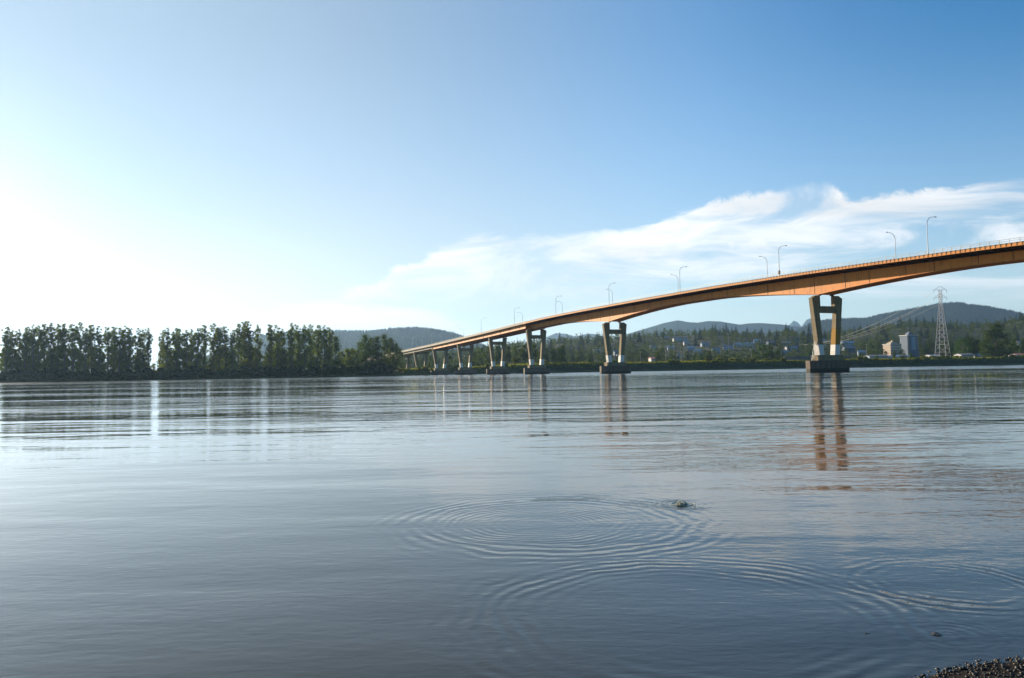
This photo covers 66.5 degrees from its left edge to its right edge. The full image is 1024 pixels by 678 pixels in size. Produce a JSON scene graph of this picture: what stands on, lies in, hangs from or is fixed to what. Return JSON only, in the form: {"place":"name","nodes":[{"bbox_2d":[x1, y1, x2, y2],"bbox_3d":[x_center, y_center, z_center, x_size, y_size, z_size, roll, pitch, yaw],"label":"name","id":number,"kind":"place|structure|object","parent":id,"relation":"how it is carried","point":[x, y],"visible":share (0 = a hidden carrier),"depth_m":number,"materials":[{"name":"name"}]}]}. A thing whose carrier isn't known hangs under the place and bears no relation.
{"place":"outdoors","nodes":[
{"label":"outdoors","id":0,"kind":"place"},
{"bbox_2d":[228,331,475,360],"bbox_3d":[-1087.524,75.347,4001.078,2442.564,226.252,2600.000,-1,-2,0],"label":"hills","id":1,"kind":"structure","parent":0,"point":[386,338],"depth_m":3742.29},
{"bbox_2d":[181,326,485,368],"bbox_3d":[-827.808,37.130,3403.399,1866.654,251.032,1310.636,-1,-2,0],"label":"forest","id":2,"kind":"object","parent":1,"relation":"on","point":[401,337],"visible":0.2,"depth_m":3802.05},
{"bbox_2d":[0,365,1023,677],"bbox_3d":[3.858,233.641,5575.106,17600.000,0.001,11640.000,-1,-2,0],"label":"water","id":3,"kind":"structure","parent":0,"point":[518,525],"depth_m":7.47,"materials":[{"name":"liquid"}]},
{"bbox_2d":[670,500,695,505],"bbox_3d":[1.844,1.771,8.462,0.264,0.057,0.255,-1,-2,0],"label":"water splash","id":4,"kind":"object","parent":3,"relation":"on","point":[681,503],"visible":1,"depth_m":8.43,"materials":[{"name":"white"}]},
{"bbox_2d":[0,321,1023,677],"bbox_3d":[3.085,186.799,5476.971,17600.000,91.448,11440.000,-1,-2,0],"label":"ground","id":5,"kind":"structure","parent":0,"point":[802,365],"depth_m":676.56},
{"bbox_2d":[0,326,15,371],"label":"cottonwood tree","id":6,"kind":"object","parent":5,"relation":"on","point":[6,344],"visible":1,"depth_m":416.94,"materials":[{"name":"green plant"}]},
{"bbox_2d":[1,348,22,373],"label":"understory tree","id":7,"kind":"object","parent":5,"relation":"on","point":[12,363],"visible":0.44,"depth_m":422.99,"materials":[{"name":"green plant"}]},
{"bbox_2d":[3,330,22,369],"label":"cottonwood tree","id":8,"kind":"object","parent":5,"relation":"on","point":[14,358],"visible":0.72,"depth_m":422.26,"materials":[{"name":"green plant"}]},
{"bbox_2d":[13,328,23,369],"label":"cottonwood tree","id":9,"kind":"object","parent":5,"relation":"on","point":[18,335],"visible":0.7,"depth_m":427.38,"materials":[{"name":"green plant"}]},
{"bbox_2d":[15,327,31,370],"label":"cottonwood tree","id":10,"kind":"object","parent":5,"relation":"on","point":[26,351],"visible":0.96,"depth_m":421.71,"materials":[{"name":"green plant"}]},
{"bbox_2d":[24,324,40,369],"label":"cottonwood tree","id":11,"kind":"object","parent":5,"relation":"on","point":[34,347],"visible":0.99,"depth_m":420.92,"materials":[{"name":"green plant"}]},
{"bbox_2d":[26,372,39,380],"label":"willow bush","id":12,"kind":"object","parent":5,"relation":"on","point":[33,376],"visible":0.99,"depth_m":410.16,"materials":[{"name":"green plant"}]},
{"bbox_2d":[32,325,44,370],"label":"cottonwood tree","id":13,"kind":"object","parent":5,"relation":"on","point":[40,336],"visible":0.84,"depth_m":426.78,"materials":[{"name":"green plant"}]},
{"bbox_2d":[36,323,53,370],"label":"cottonwood tree","id":14,"kind":"object","parent":5,"relation":"on","point":[44,348],"visible":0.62,"depth_m":430.73,"materials":[{"name":"green plant"}]},
{"bbox_2d":[38,322,60,368],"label":"cottonwood tree","id":15,"kind":"object","parent":5,"relation":"on","point":[51,350],"visible":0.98,"depth_m":425.26,"materials":[{"name":"green plant"}]},
{"bbox_2d":[50,324,64,367],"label":"cottonwood tree","id":16,"kind":"object","parent":5,"relation":"on","point":[58,338],"visible":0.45,"depth_m":431.13,"materials":[{"name":"green plant"}]},
{"bbox_2d":[56,323,73,371],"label":"cottonwood tree","id":17,"kind":"object","parent":5,"relation":"on","point":[62,335],"visible":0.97,"depth_m":425.22,"materials":[{"name":"green plant"}]},
{"bbox_2d":[61,323,80,371],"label":"cottonwood tree","id":18,"kind":"object","parent":5,"relation":"on","point":[72,348],"visible":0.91,"depth_m":431.06,"materials":[{"name":"green plant"}]},
{"bbox_2d":[61,347,84,371],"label":"understory tree","id":19,"kind":"object","parent":5,"relation":"on","point":[69,363],"visible":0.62,"depth_m":434.15,"materials":[{"name":"green plant"}]},
{"bbox_2d":[73,322,84,370],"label":"cottonwood tree","id":20,"kind":"object","parent":5,"relation":"on","point":[78,337],"visible":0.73,"depth_m":436.09,"materials":[{"name":"green plant"}]},
{"bbox_2d":[79,327,92,368],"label":"cottonwood tree","id":21,"kind":"object","parent":5,"relation":"on","point":[85,344],"visible":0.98,"depth_m":431.22,"materials":[{"name":"green plant"}]},
{"bbox_2d":[83,325,97,373],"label":"cottonwood tree","id":22,"kind":"object","parent":5,"relation":"on","point":[91,347],"visible":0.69,"depth_m":436.32,"materials":[{"name":"green plant"}]},
{"bbox_2d":[90,368,100,375],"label":"willow bush","id":23,"kind":"object","parent":5,"relation":"on","point":[94,371],"visible":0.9,"depth_m":425.24,"materials":[{"name":"green plant"}]},
{"bbox_2d":[92,326,111,370],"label":"cottonwood tree","id":24,"kind":"object","parent":5,"relation":"on","point":[99,339],"visible":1,"depth_m":430.47,"materials":[{"name":"green plant"}]},
{"bbox_2d":[100,326,116,371],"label":"cottonwood tree","id":25,"kind":"object","parent":5,"relation":"on","point":[109,349],"visible":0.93,"depth_m":436.84,"materials":[{"name":"green plant"}]},
{"bbox_2d":[109,326,118,369],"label":"cottonwood tree","id":26,"kind":"object","parent":5,"relation":"on","point":[114,330],"visible":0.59,"depth_m":441.75,"materials":[{"name":"green plant"}]},
{"bbox_2d":[104,327,127,371],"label":"cottonwood tree","id":27,"kind":"object","parent":5,"relation":"on","point":[121,342],"visible":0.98,"depth_m":436.17,"materials":[{"name":"green plant"}]},
{"bbox_2d":[116,325,133,371],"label":"cottonwood tree","id":28,"kind":"object","parent":5,"relation":"on","point":[122,332],"visible":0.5,"depth_m":441.24,"materials":[{"name":"green plant"}]},
{"bbox_2d":[123,327,138,369],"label":"cottonwood tree","id":29,"kind":"object","parent":5,"relation":"on","point":[129,349],"visible":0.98,"depth_m":435.20,"materials":[{"name":"green plant"}]},
{"bbox_2d":[126,328,144,370],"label":"cottonwood tree","id":30,"kind":"object","parent":5,"relation":"on","point":[138,349],"visible":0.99,"depth_m":441.40,"materials":[{"name":"green plant"}]},
{"bbox_2d":[139,329,153,368],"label":"cottonwood tree","id":31,"kind":"object","parent":5,"relation":"on","point":[142,342],"visible":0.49,"depth_m":447.34,"materials":[{"name":"green plant"}]},
{"bbox_2d":[138,367,154,375],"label":"willow bush","id":32,"kind":"object","parent":5,"relation":"on","point":[145,371],"visible":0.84,"depth_m":433.62,"materials":[{"name":"green plant"}]},
{"bbox_2d":[143,328,155,370],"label":"cottonwood tree","id":33,"kind":"object","parent":5,"relation":"on","point":[149,343],"visible":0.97,"depth_m":441.23,"materials":[{"name":"green plant"}]},
{"bbox_2d":[157,331,165,365],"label":"cottonwood tree","id":34,"kind":"object","parent":5,"relation":"on","point":[161,348],"visible":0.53,"depth_m":447.73,"materials":[{"name":"green plant"}]},
{"bbox_2d":[157,327,176,370],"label":"cottonwood tree","id":35,"kind":"object","parent":5,"relation":"on","point":[167,354],"visible":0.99,"depth_m":441.26,"materials":[{"name":"green plant"}]},
{"bbox_2d":[170,327,181,369],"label":"cottonwood tree","id":36,"kind":"object","parent":5,"relation":"on","point":[175,349],"visible":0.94,"depth_m":447.48,"materials":[{"name":"green plant"}]},
{"bbox_2d":[171,328,185,368],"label":"cottonwood tree","id":37,"kind":"object","parent":5,"relation":"on","point":[181,335],"visible":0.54,"depth_m":453.08,"materials":[{"name":"green plant"}]},
{"bbox_2d":[178,330,192,368],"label":"cottonwood tree","id":38,"kind":"object","parent":5,"relation":"on","point":[185,356],"visible":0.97,"depth_m":447.29,"materials":[{"name":"green plant"}]},
{"bbox_2d":[187,329,195,367],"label":"cottonwood tree","id":39,"kind":"object","parent":5,"relation":"on","point":[191,353],"visible":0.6,"depth_m":452.91,"materials":[{"name":"green plant"}]},
{"bbox_2d":[192,328,205,368],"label":"cottonwood tree","id":40,"kind":"object","parent":5,"relation":"on","point":[198,354],"visible":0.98,"depth_m":446.54,"materials":[{"name":"green plant"}]},
{"bbox_2d":[199,325,210,368],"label":"cottonwood tree","id":41,"kind":"object","parent":5,"relation":"on","point":[205,340],"visible":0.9,"depth_m":452.30,"materials":[{"name":"green plant"}]},
{"bbox_2d":[207,323,224,372],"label":"cottonwood tree","id":42,"kind":"object","parent":5,"relation":"on","point":[212,343],"visible":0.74,"depth_m":458.89,"materials":[{"name":"green plant"}]},
{"bbox_2d":[212,326,225,371],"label":"cottonwood tree","id":43,"kind":"object","parent":5,"relation":"on","point":[218,348],"visible":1,"depth_m":452.57,"materials":[{"name":"green plant"}]},
{"bbox_2d":[217,326,229,369],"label":"cottonwood tree","id":44,"kind":"object","parent":5,"relation":"on","point":[226,335],"visible":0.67,"depth_m":458.53,"materials":[{"name":"green plant"}]},
{"bbox_2d":[224,330,239,369],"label":"cottonwood tree","id":45,"kind":"object","parent":5,"relation":"on","point":[231,341],"visible":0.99,"depth_m":452.52,"materials":[{"name":"green plant"}]},
{"bbox_2d":[230,323,246,371],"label":"cottonwood tree","id":46,"kind":"object","parent":5,"relation":"on","point":[238,344],"visible":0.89,"depth_m":458.52,"materials":[{"name":"green plant"}]},
{"bbox_2d":[235,320,250,365],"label":"cottonwood tree","id":47,"kind":"object","parent":5,"relation":"on","point":[244,343],"visible":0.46,"depth_m":464.06,"materials":[{"name":"green plant"}]},
{"bbox_2d":[237,365,251,374],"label":"willow bush","id":48,"kind":"object","parent":5,"relation":"on","point":[245,368],"visible":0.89,"depth_m":448.67,"materials":[{"name":"green plant"}]},
{"bbox_2d":[242,321,259,367],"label":"cottonwood tree","id":49,"kind":"object","parent":5,"relation":"on","point":[248,349],"visible":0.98,"depth_m":457.65,"materials":[{"name":"green plant"}]},
{"bbox_2d":[252,324,265,367],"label":"cottonwood tree","id":50,"kind":"object","parent":5,"relation":"on","point":[257,350],"visible":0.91,"depth_m":464.42,"materials":[{"name":"green plant"}]},
{"bbox_2d":[263,324,277,367],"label":"cottonwood tree","id":51,"kind":"object","parent":5,"relation":"on","point":[270,346],"visible":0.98,"depth_m":459.95,"materials":[{"name":"green plant"}]},
{"bbox_2d":[267,325,284,368],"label":"cottonwood tree","id":52,"kind":"object","parent":5,"relation":"on","point":[277,356],"visible":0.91,"depth_m":466.30,"materials":[{"name":"green plant"}]},
{"bbox_2d":[278,329,288,368],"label":"cottonwood tree","id":53,"kind":"object","parent":5,"relation":"on","point":[284,353],"visible":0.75,"depth_m":472.45,"materials":[{"name":"green plant"}]},
{"bbox_2d":[284,323,298,368],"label":"cottonwood tree","id":54,"kind":"object","parent":5,"relation":"on","point":[290,336],"visible":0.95,"depth_m":467.82,"materials":[{"name":"green plant"}]},
{"bbox_2d":[292,326,304,366],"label":"cottonwood tree","id":55,"kind":"object","parent":5,"relation":"on","point":[299,358],"visible":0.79,"depth_m":473.79,"materials":[{"name":"green plant"}]},
{"bbox_2d":[298,324,311,369],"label":"cottonwood tree","id":56,"kind":"object","parent":5,"relation":"on","point":[304,355],"visible":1,"depth_m":469.49,"materials":[{"name":"green plant"}]},
{"bbox_2d":[305,324,315,365],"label":"cottonwood tree","id":57,"kind":"object","parent":5,"relation":"on","point":[310,342],"visible":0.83,"depth_m":475.48,"materials":[{"name":"green plant"}]},
{"bbox_2d":[311,325,325,366],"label":"cottonwood tree","id":58,"kind":"object","parent":5,"relation":"on","point":[318,349],"visible":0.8,"depth_m":481.87,"materials":[{"name":"green plant"}]},
{"bbox_2d":[317,325,331,366],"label":"cottonwood tree","id":59,"kind":"object","parent":5,"relation":"on","point":[327,350],"visible":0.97,"depth_m":477.31,"materials":[{"name":"green plant"}]},
{"bbox_2d":[325,327,335,366],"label":"cottonwood tree","id":60,"kind":"object","parent":5,"relation":"on","point":[330,343],"visible":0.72,"depth_m":483.38,"materials":[{"name":"green plant"}]},
{"bbox_2d":[330,335,343,367],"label":"poplar tree","id":61,"kind":"object","parent":5,"relation":"on","point":[338,358],"visible":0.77,"depth_m":487.73,"materials":[{"name":"green plant"}]},
{"bbox_2d":[338,351,347,368],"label":"sunlit tree","id":62,"kind":"object","parent":5,"relation":"on","point":[342,357],"visible":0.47,"depth_m":504.39,"materials":[{"name":"green plant"}]},
{"bbox_2d":[343,346,353,366],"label":"sunlit tree","id":63,"kind":"object","parent":5,"relation":"on","point":[347,353],"visible":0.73,"depth_m":511.25,"materials":[{"name":"green plant"}]},
{"bbox_2d":[346,350,358,367],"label":"sunlit tree","id":64,"kind":"object","parent":5,"relation":"on","point":[352,361],"visible":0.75,"depth_m":508.97,"materials":[{"name":"green plant"}]},
{"bbox_2d":[351,341,366,365],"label":"poplar tree","id":65,"kind":"object","parent":5,"relation":"on","point":[356,351],"visible":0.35,"depth_m":502.13,"materials":[{"name":"green plant"}]},
{"bbox_2d":[354,333,375,367],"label":"poplar tree","id":66,"kind":"object","parent":5,"relation":"on","point":[364,353],"visible":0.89,"depth_m":491.74,"materials":[{"name":"green plant"}]},
{"bbox_2d":[363,337,382,366],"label":"poplar tree","id":67,"kind":"object","parent":5,"relation":"on","point":[372,350],"visible":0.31,"depth_m":505.71,"materials":[{"name":"green plant"}]},
{"bbox_2d":[370,335,385,365],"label":"poplar tree","id":68,"kind":"object","parent":5,"relation":"on","point":[378,355],"visible":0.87,"depth_m":500.13,"materials":[{"name":"green plant"}]},
{"bbox_2d":[379,333,395,366],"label":"poplar tree","id":69,"kind":"object","parent":5,"relation":"on","point":[387,345],"visible":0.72,"depth_m":509.76,"materials":[{"name":"green plant"}]},
{"bbox_2d":[385,335,401,366],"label":"poplar tree","id":70,"kind":"object","parent":5,"relation":"on","point":[392,348],"visible":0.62,"depth_m":516.45,"materials":[{"name":"green plant"}]},
{"bbox_2d":[393,341,403,370],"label":"poplar tree","id":71,"kind":"object","parent":5,"relation":"on","point":[396,352],"visible":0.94,"depth_m":518.61,"materials":[{"name":"green plant"}]},
{"bbox_2d":[397,348,406,368],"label":"poplar tree","id":72,"kind":"object","parent":5,"relation":"on","point":[402,364],"visible":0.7,"depth_m":532.11,"materials":[{"name":"green plant"}]},
{"bbox_2d":[473,348,485,365],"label":"riverside tree","id":73,"kind":"object","parent":5,"relation":"on","point":[481,361],"visible":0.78,"depth_m":654.90,"materials":[{"name":"green plant"}]},
{"bbox_2d":[479,346,490,363],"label":"riverside tree","id":74,"kind":"object","parent":5,"relation":"on","point":[488,360],"visible":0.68,"depth_m":639.15,"materials":[{"name":"green plant"}]},
{"bbox_2d":[494,345,501,364],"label":"riverside tree","id":75,"kind":"object","parent":5,"relation":"on","point":[498,354],"visible":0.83,"depth_m":659.20,"materials":[{"name":"green plant"}]},
{"bbox_2d":[501,346,511,363],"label":"riverside tree","id":76,"kind":"object","parent":5,"relation":"on","point":[508,355],"visible":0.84,"depth_m":639.39,"materials":[{"name":"green plant"}]},
{"bbox_2d":[511,344,522,363],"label":"riverside tree","id":77,"kind":"object","parent":5,"relation":"on","point":[518,355],"visible":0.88,"depth_m":653.79,"materials":[{"name":"green plant"}]},
{"bbox_2d":[520,344,527,362],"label":"riverside tree","id":78,"kind":"object","parent":5,"relation":"on","point":[524,355],"visible":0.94,"depth_m":638.96,"materials":[{"name":"green plant"}]},
{"bbox_2d":[532,343,539,363],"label":"riverside tree","id":79,"kind":"object","parent":5,"relation":"on","point":[534,351],"visible":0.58,"depth_m":659.06,"materials":[{"name":"green plant"}]},
{"bbox_2d":[550,347,558,361],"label":"riverside tree","id":80,"kind":"object","parent":5,"relation":"on","point":[554,355],"visible":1,"depth_m":638.99,"materials":[{"name":"green plant"}]},
{"bbox_2d":[559,345,569,361],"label":"poplar tree","id":81,"kind":"object","parent":5,"relation":"on","point":[562,349],"visible":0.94,"depth_m":643.80,"materials":[{"name":"green plant"}]},
{"bbox_2d":[573,350,585,361],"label":"broadleaf tree","id":82,"kind":"object","parent":5,"relation":"on","point":[581,357],"visible":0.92,"depth_m":875.92,"materials":[{"name":"green plant"}]},
{"bbox_2d":[207,315,1023,370],"bbox_3d":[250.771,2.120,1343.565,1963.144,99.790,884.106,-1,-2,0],"label":"broadleaf forest","id":83,"kind":"object","parent":5,"relation":"on","point":[888,327],"visible":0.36,"depth_m":1257.67,"materials":[{"name":"plant"}]},
{"bbox_2d":[220,316,1023,368],"bbox_3d":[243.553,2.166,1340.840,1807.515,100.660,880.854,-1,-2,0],"label":"conifer forest","id":84,"kind":"object","parent":5,"relation":"on","point":[887,336],"visible":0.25,"depth_m":1272.45,"materials":[{"name":"plant"}]},
{"bbox_2d":[362,237,1023,374],"bbox_3d":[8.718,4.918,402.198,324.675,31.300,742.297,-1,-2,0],"label":"bridge","id":85,"kind":"structure","parent":5,"relation":"on","point":[830,281],"depth_m":227.57,"materials":[{"name":"concrete"}]},
{"bbox_2d":[400,356,1023,372],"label":"bank grass","id":86,"kind":"structure","parent":5,"relation":"on","point":[702,362],"depth_m":631.73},
{"bbox_2d":[733,342,752,346],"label":"hillside house","id":87,"kind":"structure","parent":5,"relation":"on","point":[742,345],"depth_m":1197.59,"materials":[{"name":"white"}]},
{"bbox_2d":[753,342,770,359],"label":"tree","id":88,"kind":"object","parent":5,"relation":"on","point":[761,356],"visible":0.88,"depth_m":699.13,"materials":[{"name":"green plant"}]},
{"bbox_2d":[785,356,855,359],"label":"embankment wall","id":89,"kind":"structure","parent":5,"relation":"on","point":[801,358],"depth_m":792.08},
{"bbox_2d":[842,346,855,352],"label":"hillside house","id":90,"kind":"structure","parent":5,"relation":"on","point":[851,349],"depth_m":1052.69,"materials":[{"name":"grey"}]},
{"bbox_2d":[882,341,901,354],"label":"apartment block","id":91,"kind":"structure","parent":5,"relation":"on","point":[890,347],"depth_m":923.83,"materials":[{"name":"concrete"}]},
{"bbox_2d":[900,332,918,356],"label":"apartment block","id":92,"kind":"structure","parent":5,"relation":"on","point":[909,342],"depth_m":943.85,"materials":[{"name":"concrete"}]},
{"bbox_2d":[934,287,950,356],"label":"lattice tower","id":93,"kind":"structure","parent":5,"relation":"on","point":[939,297],"depth_m":746.25,"materials":[{"name":"metal"}]},
{"bbox_2d":[953,336,975,353],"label":"tree","id":94,"kind":"object","parent":5,"relation":"on","point":[963,340],"visible":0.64,"depth_m":768.08,"materials":[{"name":"green plant"}]},
{"bbox_2d":[954,353,974,357],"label":"riverside hall","id":95,"kind":"structure","parent":5,"relation":"on","point":[965,354],"depth_m":748.84,"materials":[{"name":"white"}]},
{"bbox_2d":[955,336,979,356],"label":"tree","id":96,"kind":"object","parent":5,"relation":"on","point":[970,339],"visible":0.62,"depth_m":771.82,"materials":[{"name":"green plant"}]},
{"bbox_2d":[913,652,1023,677],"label":"pebbles","id":97,"kind":"object","parent":5,"relation":"on","point":[986,663],"visible":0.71,"depth_m":3.73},
{"bbox_2d":[970,339,983,356],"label":"tree","id":98,"kind":"object","parent":5,"relation":"on","point":[976,347],"visible":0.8,"depth_m":768.55,"materials":[{"name":"green plant"}]},
{"bbox_2d":[972,322,1016,356],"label":"poplar tree","id":99,"kind":"object","parent":5,"relation":"on","point":[993,336],"visible":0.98,"depth_m":719.31,"materials":[{"name":"green plant"}]},
{"bbox_2d":[997,337,1016,355],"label":"tree","id":100,"kind":"object","parent":5,"relation":"on","point":[1009,348],"visible":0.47,"depth_m":739.51,"materials":[{"name":"green plant"}]},
{"bbox_2d":[0,0,1023,372],"label":"sky","id":101,"kind":"structure","parent":0,"point":[447,165],"materials":[{"name":"blue"}]},
{"bbox_2d":[537,333,601,344],"bbox_3d":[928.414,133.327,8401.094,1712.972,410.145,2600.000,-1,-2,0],"label":"pale hills","id":102,"kind":"structure","parent":0,"point":[555,336],"depth_m":8349.30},
{"bbox_2d":[613,320,800,339],"bbox_3d":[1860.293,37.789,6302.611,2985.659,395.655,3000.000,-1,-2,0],"label":"hills","id":103,"kind":"structure","parent":0,"point":[677,325],"depth_m":6185.00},
{"bbox_2d":[790,318,810,326],"bbox_3d":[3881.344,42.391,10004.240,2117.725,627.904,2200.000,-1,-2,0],"label":"snowy hills","id":104,"kind":"structure","parent":0,"point":[797,324],"depth_m":9978.47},
{"bbox_2d":[804,306,1017,334],"bbox_3d":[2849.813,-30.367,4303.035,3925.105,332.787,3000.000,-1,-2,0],"label":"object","id":105,"kind":"structure","parent":0,"point":[933,313],"depth_m":4092.18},
{"bbox_2d":[796,301,1023,337],"bbox_3d":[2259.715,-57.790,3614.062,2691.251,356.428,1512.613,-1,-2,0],"label":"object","id":106,"kind":"structure","parent":105,"relation":"on","point":[960,306],"depth_m":4155.91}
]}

